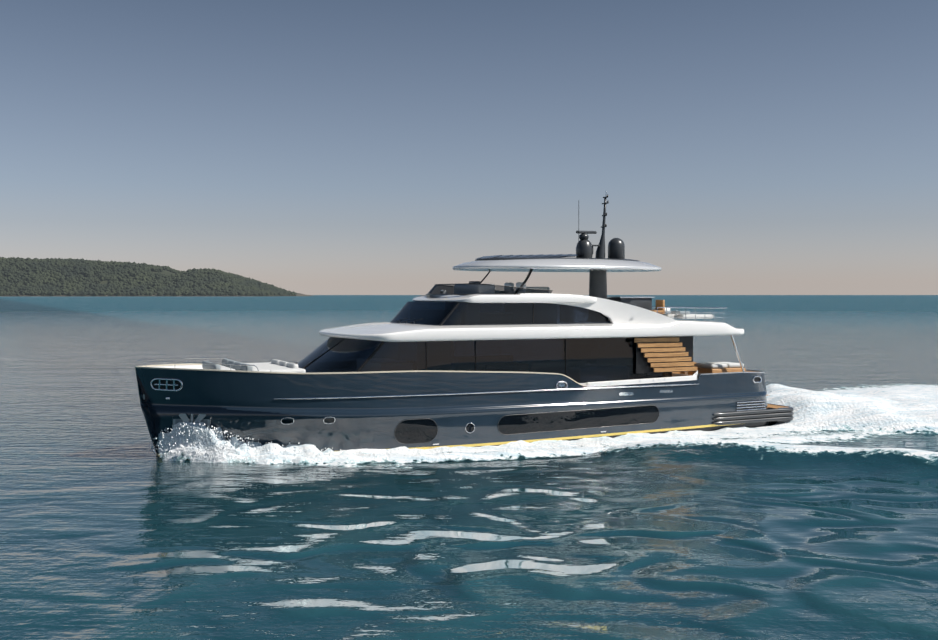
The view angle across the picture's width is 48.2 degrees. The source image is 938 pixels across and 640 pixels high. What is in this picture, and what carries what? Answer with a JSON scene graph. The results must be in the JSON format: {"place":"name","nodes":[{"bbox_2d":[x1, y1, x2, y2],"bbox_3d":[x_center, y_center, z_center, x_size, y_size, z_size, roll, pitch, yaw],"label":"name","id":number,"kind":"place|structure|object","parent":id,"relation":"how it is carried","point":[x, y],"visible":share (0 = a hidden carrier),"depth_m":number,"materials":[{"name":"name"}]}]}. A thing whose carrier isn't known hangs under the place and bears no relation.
{"place":"outdoors","nodes":[
{"label":"outdoors","id":0,"kind":"place"},
{"bbox_2d":[0,268,311,296],"bbox_3d":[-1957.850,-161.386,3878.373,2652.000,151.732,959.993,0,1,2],"label":"headland","id":1,"kind":"structure","parent":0,"point":[163,272],"depth_m":3445.51,"materials":[{"name":"green plant"}]},
{"bbox_2d":[0,257,296,295],"bbox_3d":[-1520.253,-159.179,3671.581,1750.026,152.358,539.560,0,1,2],"label":"headland trees","id":2,"kind":"object","parent":1,"relation":"on","point":[32,277],"visible":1,"depth_m":3556.02,"materials":[{"name":"green plant"}]},
{"bbox_2d":[0,295,937,639],"bbox_3d":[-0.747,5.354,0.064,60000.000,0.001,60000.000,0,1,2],"label":"sea","id":3,"kind":"structure","parent":0,"point":[112,527],"depth_m":24.79,"materials":[{"name":"liquid"}]},
{"bbox_2d":[150,421,390,458],"bbox_3d":[-7.088,3.842,35.907,7.374,1.295,6.853,-1,1,-24],"label":"bow spray","id":4,"kind":"object","parent":3,"relation":"on","point":[210,438],"visible":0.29,"depth_m":33.84,"materials":[{"name":"white liquid"}]},
{"bbox_2d":[157,422,411,468],"bbox_3d":[-6.010,3.921,33.608,8.961,1.279,3.033,0,1,2],"label":"bow splash","id":5,"kind":"object","parent":3,"relation":"on","point":[219,450],"visible":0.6,"depth_m":33.84,"materials":[{"name":"liquid"}]},
{"bbox_2d":[135,191,793,457],"bbox_3d":[0.607,0.126,39.402,25.315,10.370,6.318,-1,2,-25],"label":"yacht","id":6,"kind":"object","parent":3,"relation":"on","point":[474,364],"visible":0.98,"depth_m":36.80,"materials":[{"name":"blue"}]},
{"bbox_2d":[174,422,907,465],"bbox_3d":[3.536,4.231,36.460,27.470,0.524,6.122,-1,1,-21],"label":"hull foam","id":7,"kind":"object","parent":3,"relation":"on","point":[541,448],"visible":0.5,"depth_m":36.45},
{"bbox_2d":[575,441,937,486],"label":"wake wave","id":8,"kind":"object","parent":3,"relation":"on","point":[892,466],"depth_m":32.52,"materials":[{"name":"liquid"}]},
{"bbox_2d":[565,439,937,462],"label":"wake foam","id":9,"kind":"object","parent":8,"relation":"on","point":[792,448],"visible":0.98,"depth_m":33.62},
{"bbox_2d":[766,383,937,433],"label":"wake foam","id":10,"kind":"object","parent":3,"relation":"on","point":[905,408],"visible":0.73,"depth_m":42.80,"materials":[{"name":"liquid"}]},
{"bbox_2d":[0,0,937,294],"label":"sky","id":11,"kind":"structure","parent":0,"point":[307,147],"materials":[{"name":"blue"}]}
]}

